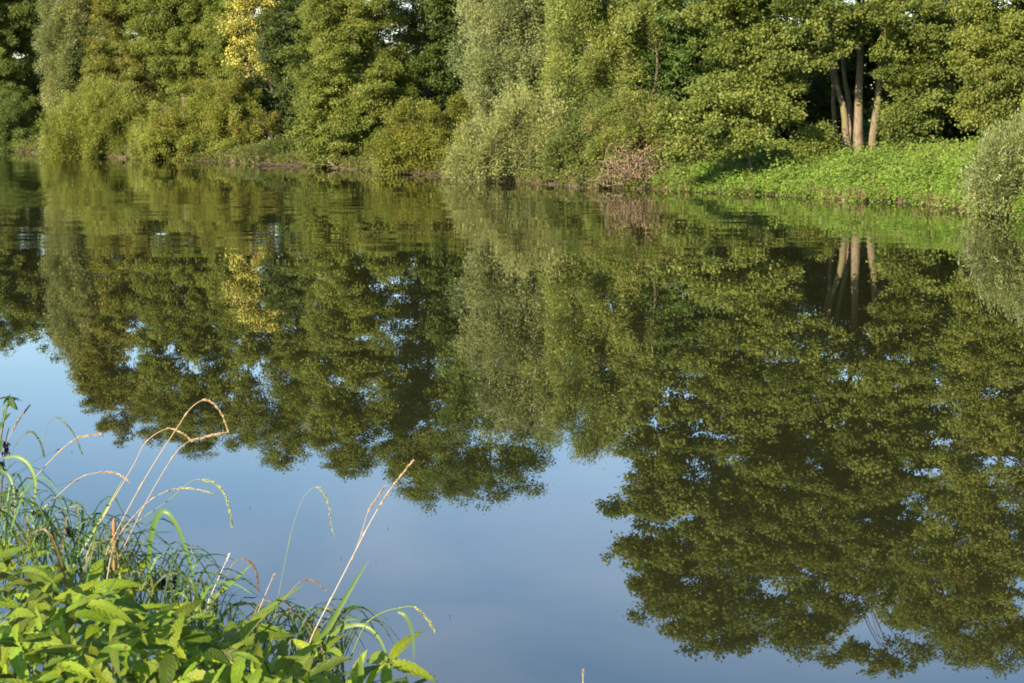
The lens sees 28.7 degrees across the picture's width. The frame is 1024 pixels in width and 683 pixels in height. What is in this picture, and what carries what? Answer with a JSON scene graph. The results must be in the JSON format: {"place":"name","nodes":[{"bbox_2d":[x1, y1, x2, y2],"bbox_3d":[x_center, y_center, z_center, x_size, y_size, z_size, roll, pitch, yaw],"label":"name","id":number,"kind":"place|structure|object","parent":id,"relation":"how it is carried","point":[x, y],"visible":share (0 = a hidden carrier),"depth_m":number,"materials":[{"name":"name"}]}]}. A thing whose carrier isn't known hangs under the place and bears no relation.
{"place":"outdoors","nodes":[
{"label":"outdoors","id":0,"kind":"place"},
{"bbox_2d":[371,164,439,175],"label":"fallen branch","id":1,"kind":"object","parent":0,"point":[417,170],"visible":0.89,"depth_m":101.79,"materials":[{"name":"brown wood"}]},
{"bbox_2d":[398,611,414,658],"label":"tall grass","id":2,"kind":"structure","parent":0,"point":[406,617],"depth_m":3.50,"materials":[{"name":"green plant"}]},
{"bbox_2d":[12,0,1010,88],"label":"sky","id":3,"kind":"structure","parent":0,"point":[847,0],"materials":[{"name":"white"}]},
{"bbox_2d":[0,151,1023,682],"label":"water","id":4,"kind":"structure","parent":0,"point":[644,435],"depth_m":25.79,"materials":[{"name":"blue liquid"}]},
{"bbox_2d":[585,174,621,186],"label":"fallen branch","id":5,"kind":"object","parent":4,"relation":"on","point":[603,183],"visible":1,"depth_m":86.04,"materials":[{"name":"brown wood"}]},
{"bbox_2d":[3,130,1023,218],"bbox_3d":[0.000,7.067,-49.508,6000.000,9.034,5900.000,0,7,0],"label":"ground","id":6,"kind":"structure","parent":0,"point":[575,183],"depth_m":88.47,"materials":[{"name":"soil"}]},
{"bbox_2d":[0,92,41,150],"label":"elder bush","id":7,"kind":"object","parent":6,"relation":"on","point":[9,116],"visible":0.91,"depth_m":145.81,"materials":[{"name":"green plant"}]},
{"bbox_2d":[0,0,46,133],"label":"broadleaf tree","id":8,"kind":"object","parent":6,"relation":"on","point":[18,20],"visible":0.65,"depth_m":149.18,"materials":[{"name":"green plant"}]},
{"bbox_2d":[0,522,49,676],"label":"leafy weed","id":9,"kind":"object","parent":6,"relation":"on","point":[22,562],"visible":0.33,"depth_m":3.77,"materials":[{"name":"green plant"}]},
{"bbox_2d":[0,597,65,679],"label":"leafy weed","id":10,"kind":"object","parent":6,"relation":"on","point":[16,656],"visible":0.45,"depth_m":3.11,"materials":[{"name":"green plant"}]},
{"bbox_2d":[11,0,84,130],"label":"woodland tree","id":11,"kind":"object","parent":6,"relation":"on","point":[33,85],"visible":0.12,"depth_m":154.81,"materials":[{"name":"green plant"}]},
{"bbox_2d":[14,581,101,669],"bbox_3d":[-0.779,1.038,3.465,0.172,1.269,0.136,4,8,29],"label":"leafy weed","id":12,"kind":"object","parent":6,"relation":"on","point":[70,593],"visible":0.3,"depth_m":3.39,"materials":[{"name":"green plant"}]},
{"bbox_2d":[43,564,82,682],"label":"leafy weed","id":13,"kind":"object","parent":6,"relation":"on","point":[51,568],"visible":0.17,"depth_m":3.88,"materials":[{"name":"green plant"}]},
{"bbox_2d":[23,617,107,682],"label":"leafy weed","id":14,"kind":"object","parent":6,"relation":"on","point":[64,640],"visible":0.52,"depth_m":3.08,"materials":[{"name":"green plant"}]},
{"bbox_2d":[31,0,104,120],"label":"willow tree","id":15,"kind":"object","parent":6,"relation":"on","point":[64,19],"visible":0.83,"depth_m":136.45,"materials":[{"name":"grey plant"}]},
{"bbox_2d":[65,558,141,682],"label":"leafy weed","id":16,"kind":"object","parent":6,"relation":"on","point":[95,570],"visible":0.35,"depth_m":3.64,"materials":[{"name":"green plant"}]},
{"bbox_2d":[36,3,185,117],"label":"woodland tree","id":17,"kind":"object","parent":6,"relation":"on","point":[157,78],"visible":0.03,"depth_m":149.25,"materials":[{"name":"green plant"}]},
{"bbox_2d":[32,72,192,157],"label":"willow bush","id":18,"kind":"object","parent":6,"relation":"on","point":[98,118],"visible":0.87,"depth_m":130.97,"materials":[{"name":"green plant"}]},
{"bbox_2d":[76,0,161,103],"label":"broadleaf tree","id":19,"kind":"object","parent":6,"relation":"on","point":[118,68],"visible":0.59,"depth_m":134.60,"materials":[{"name":"green plant"}]},
{"bbox_2d":[81,603,169,678],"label":"leafy weed","id":20,"kind":"object","parent":6,"relation":"on","point":[149,607],"visible":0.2,"depth_m":3.40,"materials":[{"name":"green plant"}]},
{"bbox_2d":[97,552,168,682],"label":"leafy weed","id":21,"kind":"object","parent":6,"relation":"on","point":[136,588],"visible":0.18,"depth_m":3.83,"materials":[{"name":"green plant"}]},
{"bbox_2d":[113,555,162,682],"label":"leafy weed","id":22,"kind":"object","parent":6,"relation":"on","point":[143,562],"visible":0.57,"depth_m":3.81,"materials":[{"name":"green plant"}]},
{"bbox_2d":[123,110,187,159],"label":"willow bush","id":23,"kind":"object","parent":6,"relation":"on","point":[133,153],"visible":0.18,"depth_m":126.52,"materials":[{"name":"green plant"}]},
{"bbox_2d":[146,601,213,663],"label":"leafy weed","id":24,"kind":"object","parent":6,"relation":"on","point":[150,651],"visible":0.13,"depth_m":3.40,"materials":[{"name":"green plant"}]},
{"bbox_2d":[117,0,246,121],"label":"broadleaf tree","id":25,"kind":"object","parent":6,"relation":"on","point":[158,30],"visible":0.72,"depth_m":131.29,"materials":[{"name":"green plant"}]},
{"bbox_2d":[149,642,226,682],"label":"leafy weed","id":26,"kind":"object","parent":6,"relation":"on","point":[196,675],"visible":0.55,"depth_m":3.08,"materials":[{"name":"green plant"}]},
{"bbox_2d":[154,588,224,630],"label":"leafy weed","id":27,"kind":"object","parent":6,"relation":"on","point":[207,617],"visible":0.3,"depth_m":3.64,"materials":[{"name":"green plant"}]},
{"bbox_2d":[0,461,399,679],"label":"grass tangle","id":28,"kind":"object","parent":6,"relation":"on","point":[108,573],"depth_m":3.83,"materials":[{"name":"green plant"}]},
{"bbox_2d":[0,428,9,501],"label":"withered flower","id":29,"kind":"object","parent":28,"relation":"on","point":[6,450],"visible":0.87,"depth_m":3.96,"materials":[{"name":"black plant"}]},
{"bbox_2d":[0,469,15,543],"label":"tall grass","id":30,"kind":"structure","parent":28,"relation":"on","point":[7,475],"depth_m":3.89,"materials":[{"name":"green plant"}]},
{"bbox_2d":[0,395,22,496],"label":"nettle plant","id":31,"kind":"object","parent":28,"relation":"on","point":[10,401],"visible":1,"depth_m":3.94,"materials":[{"name":"green plant"}]},
{"bbox_2d":[0,405,30,457],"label":"grass stalk","id":32,"kind":"object","parent":28,"relation":"on","point":[20,417],"depth_m":4.00,"materials":[{"name":"plant"}]},
{"bbox_2d":[4,455,36,549],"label":"tall grass","id":33,"kind":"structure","parent":28,"relation":"on","point":[26,462],"depth_m":3.83,"materials":[{"name":"green plant"}]},
{"bbox_2d":[8,430,45,468],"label":"grass stalk","id":34,"kind":"object","parent":28,"relation":"on","point":[38,438],"depth_m":3.90,"materials":[{"name":"plant"}]},
{"bbox_2d":[23,511,57,550],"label":"withered flower","id":35,"kind":"object","parent":28,"relation":"on","point":[33,512],"visible":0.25,"depth_m":3.92,"materials":[{"name":"black plant"}]},
{"bbox_2d":[12,480,78,508],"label":"grass stalk","id":36,"kind":"object","parent":28,"relation":"on","point":[48,489],"depth_m":3.95,"materials":[{"name":"plant"}]},
{"bbox_2d":[30,526,74,551],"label":"withered flower","id":37,"kind":"object","parent":28,"relation":"on","point":[68,531],"visible":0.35,"depth_m":3.87,"materials":[{"name":"black plant"}]},
{"bbox_2d":[11,433,101,509],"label":"grass stalk","id":38,"kind":"object","parent":28,"relation":"on","point":[88,435],"depth_m":3.90,"materials":[{"name":"plant"}]},
{"bbox_2d":[44,416,82,455],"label":"grass stalk","id":39,"kind":"object","parent":28,"relation":"on","point":[67,425],"depth_m":3.95,"materials":[{"name":"plant"}]},
{"bbox_2d":[14,471,130,539],"bbox_3d":[-0.851,0.317,3.868,0.230,0.137,0.005,0,7,0],"label":"grass stalk","id":40,"kind":"object","parent":28,"relation":"on","point":[77,479],"depth_m":3.86,"materials":[{"name":"plant"}]},
{"bbox_2d":[66,480,121,578],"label":"tall grass","id":41,"kind":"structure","parent":28,"relation":"on","point":[83,544],"depth_m":3.80,"materials":[{"name":"green plant"}]},
{"bbox_2d":[112,518,116,569],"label":"broken stem","id":42,"kind":"object","parent":28,"relation":"on","point":[115,544],"visible":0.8,"depth_m":3.77,"materials":[{"name":"plant"}]},
{"bbox_2d":[86,427,190,559],"bbox_3d":[-0.702,0.287,3.763,0.208,0.254,0.005,0,7,0],"label":"grass stalk","id":43,"kind":"object","parent":28,"relation":"on","point":[182,433],"depth_m":3.75,"materials":[{"name":"plant"}]},
{"bbox_2d":[108,487,213,555],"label":"grass stalk","id":44,"kind":"object","parent":28,"relation":"on","point":[190,488],"depth_m":3.76,"materials":[{"name":"plant"}]},
{"bbox_2d":[149,574,179,599],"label":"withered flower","id":45,"kind":"object","parent":28,"relation":"on","point":[163,582],"visible":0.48,"depth_m":3.83,"materials":[{"name":"plant"}]},
{"bbox_2d":[106,399,228,554],"bbox_3d":[-0.642,0.256,3.709,0.239,0.305,0.005,0,7,0],"label":"grass stalk","id":46,"kind":"object","parent":28,"relation":"on","point":[208,400],"depth_m":3.70,"materials":[{"name":"plant"}]},
{"bbox_2d":[106,479,232,555],"bbox_3d":[-0.647,0.335,3.772,0.255,0.158,0.012,1,7,9],"label":"grass stalk","id":47,"kind":"object","parent":28,"relation":"on","point":[227,501],"depth_m":3.75,"materials":[{"name":"plant"}]},
{"bbox_2d":[147,509,197,596],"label":"tall grass","id":48,"kind":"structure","parent":28,"relation":"on","point":[167,513],"depth_m":3.75,"materials":[{"name":"green plant"}]},
{"bbox_2d":[168,562,179,601],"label":"tall grass","id":49,"kind":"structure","parent":28,"relation":"on","point":[177,578],"depth_m":3.73,"materials":[{"name":"green plant"}]},
{"bbox_2d":[120,432,229,555],"bbox_3d":[-0.633,0.285,3.754,0.210,0.236,0.006,-1,7,-5],"label":"grass stalk","id":50,"kind":"object","parent":28,"relation":"on","point":[205,436],"depth_m":3.75,"materials":[{"name":"plant"}]},
{"bbox_2d":[204,553,229,611],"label":"grass stalk","id":51,"kind":"object","parent":28,"relation":"on","point":[217,580],"depth_m":3.66,"materials":[{"name":"plant"}]},
{"bbox_2d":[203,562,253,621],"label":"tall grass","id":52,"kind":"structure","parent":28,"relation":"on","point":[227,585],"depth_m":3.71,"materials":[{"name":"green plant"}]},
{"bbox_2d":[216,558,258,603],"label":"grass stalk","id":53,"kind":"object","parent":28,"relation":"on","point":[255,569],"depth_m":3.67,"materials":[{"name":"plant"}]},
{"bbox_2d":[258,573,275,611],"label":"grass stalk","id":54,"kind":"object","parent":28,"relation":"on","point":[266,591],"depth_m":3.67,"materials":[{"name":"plant"}]},
{"bbox_2d":[254,584,303,616],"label":"tall grass","id":55,"kind":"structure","parent":28,"relation":"on","point":[273,603],"depth_m":3.66,"materials":[{"name":"green plant"}]},
{"bbox_2d":[273,486,333,625],"bbox_3d":[-0.385,0.408,3.677,0.118,0.289,0.005,0,7,0],"label":"grass stalk","id":56,"kind":"object","parent":28,"relation":"on","point":[329,509],"depth_m":3.67,"materials":[{"name":"plant"}]},
{"bbox_2d":[284,579,325,599],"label":"grass stalk","id":57,"kind":"object","parent":28,"relation":"on","point":[317,583],"depth_m":3.67,"materials":[{"name":"plant"}]},
{"bbox_2d":[317,559,368,640],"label":"tall grass","id":58,"kind":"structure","parent":28,"relation":"on","point":[327,628],"depth_m":3.56,"materials":[{"name":"green plant"}]},
{"bbox_2d":[330,623,389,662],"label":"tall grass","id":59,"kind":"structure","parent":28,"relation":"on","point":[353,625],"depth_m":3.57,"materials":[{"name":"green plant"}]},
{"bbox_2d":[309,460,413,643],"bbox_3d":[-0.272,0.381,3.601,0.199,0.344,0.008,-2,7,-15],"label":"grass stalk","id":60,"kind":"object","parent":28,"relation":"on","point":[386,495],"depth_m":3.60,"materials":[{"name":"plant"}]},
{"bbox_2d":[352,485,385,559],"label":"grass stalk","id":61,"kind":"object","parent":28,"relation":"on","point":[376,498],"depth_m":3.63,"materials":[{"name":"plant"}]},
{"bbox_2d":[349,606,435,659],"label":"grass stalk","id":62,"kind":"object","parent":28,"relation":"on","point":[423,614],"depth_m":3.51,"materials":[{"name":"plant"}]},
{"bbox_2d":[136,61,282,160],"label":"hazel bush","id":63,"kind":"object","parent":6,"relation":"on","point":[226,115],"visible":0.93,"depth_m":124.37,"materials":[{"name":"green plant"}]},
{"bbox_2d":[0,546,433,682],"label":"weed cover","id":64,"kind":"object","parent":6,"relation":"on","point":[178,635],"visible":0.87,"depth_m":2.97,"materials":[{"name":"green plant"}]},
{"bbox_2d":[47,572,121,682],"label":"tall grass","id":65,"kind":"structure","parent":64,"relation":"on","point":[80,631],"depth_m":3.16,"materials":[{"name":"green plant"}]},
{"bbox_2d":[357,653,364,682],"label":"tall grass","id":66,"kind":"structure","parent":64,"relation":"on","point":[361,679],"depth_m":3.24,"materials":[{"name":"green plant"}]},
{"bbox_2d":[164,9,282,129],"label":"woodland tree","id":67,"kind":"object","parent":6,"relation":"on","point":[263,90],"visible":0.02,"depth_m":140.16,"materials":[{"name":"green plant"}]},
{"bbox_2d":[199,605,295,681],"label":"leafy weed","id":68,"kind":"object","parent":6,"relation":"on","point":[231,633],"visible":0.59,"depth_m":3.24,"materials":[{"name":"green plant"}]},
{"bbox_2d":[195,0,299,138],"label":"broadleaf tree","id":69,"kind":"object","parent":6,"relation":"on","point":[215,38],"visible":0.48,"depth_m":127.89,"materials":[{"name":"green plant"}]},
{"bbox_2d":[216,0,280,126],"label":"yellow tree","id":70,"kind":"object","parent":6,"relation":"on","point":[229,26],"visible":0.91,"depth_m":126.32,"materials":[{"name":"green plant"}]},
{"bbox_2d":[237,602,288,671],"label":"leafy weed","id":71,"kind":"object","parent":6,"relation":"on","point":[262,627],"visible":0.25,"depth_m":3.68,"materials":[{"name":"green plant"}]},
{"bbox_2d":[242,135,304,163],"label":"hawthorn bush","id":72,"kind":"object","parent":6,"relation":"on","point":[278,149],"visible":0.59,"depth_m":118.59,"materials":[{"name":"green plant"}]},
{"bbox_2d":[240,0,310,138],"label":"ash tree","id":73,"kind":"object","parent":6,"relation":"on","point":[283,61],"visible":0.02,"depth_m":131.71,"materials":[{"name":"green plant"}]},
{"bbox_2d":[244,0,314,139],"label":"woodland tree","id":74,"kind":"object","parent":6,"relation":"on","point":[281,30],"visible":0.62,"depth_m":125.62,"materials":[{"name":"green plant"}]},
{"bbox_2d":[261,158,310,165],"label":"fallen branch","id":75,"kind":"object","parent":6,"relation":"on","point":[273,164],"visible":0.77,"depth_m":114.76,"materials":[{"name":"brown wood"}]},
{"bbox_2d":[267,639,322,682],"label":"leafy weed","id":76,"kind":"object","parent":6,"relation":"on","point":[294,669],"visible":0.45,"depth_m":3.30,"materials":[{"name":"green plant"}]},
{"bbox_2d":[292,629,346,672],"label":"leafy weed","id":77,"kind":"object","parent":6,"relation":"on","point":[301,644],"visible":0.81,"depth_m":3.55,"materials":[{"name":"green plant"}]},
{"bbox_2d":[271,0,416,140],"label":"woodland tree","id":78,"kind":"object","parent":6,"relation":"on","point":[305,52],"visible":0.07,"depth_m":123.61,"materials":[{"name":"green plant"}]},
{"bbox_2d":[328,650,366,682],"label":"leafy weed","id":79,"kind":"object","parent":6,"relation":"on","point":[354,675],"visible":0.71,"depth_m":3.31,"materials":[{"name":"green plant"}]},
{"bbox_2d":[1,133,702,191],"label":"woodland undergrowth","id":80,"kind":"object","parent":6,"relation":"on","point":[580,173],"visible":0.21,"depth_m":101.56,"materials":[{"name":"green plant"}]},
{"bbox_2d":[281,0,430,167],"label":"alder tree","id":81,"kind":"object","parent":6,"relation":"on","point":[338,128],"visible":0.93,"depth_m":110.31,"materials":[{"name":"green plant"}]},
{"bbox_2d":[366,630,437,682],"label":"leafy weed","id":82,"kind":"object","parent":6,"relation":"on","point":[403,665],"visible":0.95,"depth_m":3.49,"materials":[{"name":"green plant"}]},
{"bbox_2d":[384,0,466,109],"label":"oak tree","id":83,"kind":"object","parent":6,"relation":"on","point":[410,37],"visible":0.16,"depth_m":114.78,"materials":[{"name":"green plant"}]},
{"bbox_2d":[360,88,492,174],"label":"hawthorn bush","id":84,"kind":"object","parent":6,"relation":"on","point":[407,147],"visible":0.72,"depth_m":102.33,"materials":[{"name":"green plant"}]},
{"bbox_2d":[394,0,492,124],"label":"woodland tree","id":85,"kind":"object","parent":6,"relation":"on","point":[429,61],"visible":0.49,"depth_m":111.73,"materials":[{"name":"green plant"}]},
{"bbox_2d":[13,146,989,212],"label":"green grass fringe","id":86,"kind":"object","parent":6,"relation":"on","point":[254,161],"depth_m":87.29,"materials":[{"name":"plant"}]},
{"bbox_2d":[16,144,991,212],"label":"dry grass fringe","id":87,"kind":"object","parent":6,"relation":"on","point":[569,179],"visible":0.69,"depth_m":87.52,"materials":[{"name":"plant"}]},
{"bbox_2d":[445,0,578,130],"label":"willow tree","id":88,"kind":"object","parent":6,"relation":"on","point":[504,34],"visible":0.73,"depth_m":96.79,"materials":[{"name":"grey plant"}]},
{"bbox_2d":[437,80,588,181],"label":"willow bush","id":89,"kind":"object","parent":6,"relation":"on","point":[516,131],"visible":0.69,"depth_m":93.22,"materials":[{"name":"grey plant"}]},
{"bbox_2d":[12,31,1021,144],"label":"wood","id":90,"kind":"object","parent":6,"relation":"on","point":[950,133],"depth_m":90.83,"materials":[{"name":"green plant"}]},
{"bbox_2d":[472,1,624,126],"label":"woodland tree","id":91,"kind":"object","parent":6,"relation":"on","point":[572,77],"depth_m":107.66,"materials":[{"name":"green plant"}]},
{"bbox_2d":[534,95,621,174],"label":"elder bush","id":92,"kind":"object","parent":6,"relation":"on","point":[564,152],"visible":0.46,"depth_m":91.08,"materials":[{"name":"green plant"}]},
{"bbox_2d":[513,0,686,126],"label":"willow tree","id":93,"kind":"object","parent":6,"relation":"on","point":[623,28],"visible":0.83,"depth_m":93.81,"materials":[{"name":"green plant"}]},
{"bbox_2d":[573,87,682,169],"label":"bramble bush","id":94,"kind":"object","parent":6,"relation":"on","point":[624,111],"visible":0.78,"depth_m":88.27,"materials":[{"name":"green plant"}]},
{"bbox_2d":[581,118,672,185],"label":"vine tangle","id":95,"kind":"object","parent":94,"relation":"hanging from","point":[639,160],"visible":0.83,"depth_m":87.18,"materials":[{"name":"plant"}]},
{"bbox_2d":[631,0,741,147],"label":"woodland tree","id":96,"kind":"object","parent":6,"relation":"on","point":[678,57],"visible":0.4,"depth_m":93.98,"materials":[{"name":"green plant"}]},
{"bbox_2d":[648,66,814,174],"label":"alder tree","id":97,"kind":"object","parent":6,"relation":"on","point":[707,129],"visible":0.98,"depth_m":82.30,"materials":[{"name":"green plant"}]},
{"bbox_2d":[694,11,830,142],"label":"woodland tree","id":98,"kind":"object","parent":6,"relation":"on","point":[717,67],"visible":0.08,"depth_m":96.54,"materials":[{"name":"green plant"}]},
{"bbox_2d":[640,0,974,153],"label":"alder tree","id":99,"kind":"object","parent":6,"relation":"on","point":[760,48],"visible":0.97,"depth_m":82.69,"materials":[{"name":"green plant"}]},
{"bbox_2d":[783,118,846,164],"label":"ivy bush","id":100,"kind":"object","parent":6,"relation":"on","point":[812,140],"visible":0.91,"depth_m":83.70,"materials":[{"name":"green plant"}]},
{"bbox_2d":[639,129,1023,218],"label":"nettle cover","id":101,"kind":"object","parent":6,"relation":"on","point":[836,178],"visible":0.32,"depth_m":80.12,"materials":[{"name":"green plant"}]},
{"bbox_2d":[802,0,907,142],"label":"woodland tree","id":102,"kind":"object","parent":6,"relation":"on","point":[868,90],"visible":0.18,"depth_m":96.91,"materials":[{"name":"green plant"}]},
{"bbox_2d":[803,183,973,208],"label":"tan grass fringe","id":103,"kind":"object","parent":6,"relation":"on","point":[862,198],"visible":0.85,"depth_m":75.94,"materials":[{"name":"plant"}]},
{"bbox_2d":[874,86,943,149],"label":"elder bush","id":104,"kind":"object","parent":6,"relation":"on","point":[907,106],"visible":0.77,"depth_m":83.19,"materials":[{"name":"green plant"}]},
{"bbox_2d":[884,0,978,137],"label":"woodland tree","id":105,"kind":"object","parent":6,"relation":"on","point":[927,22],"visible":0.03,"depth_m":90.05,"materials":[{"name":"green plant"}]},
{"bbox_2d":[940,0,1023,140],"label":"maple tree","id":106,"kind":"object","parent":6,"relation":"on","point":[995,39],"visible":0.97,"depth_m":75.52,"materials":[{"name":"green plant"}]},
{"bbox_2d":[953,101,1023,217],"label":"willow bush","id":107,"kind":"object","parent":6,"relation":"on","point":[1001,165],"visible":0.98,"depth_m":66.26,"materials":[{"name":"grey plant"}]}
]}

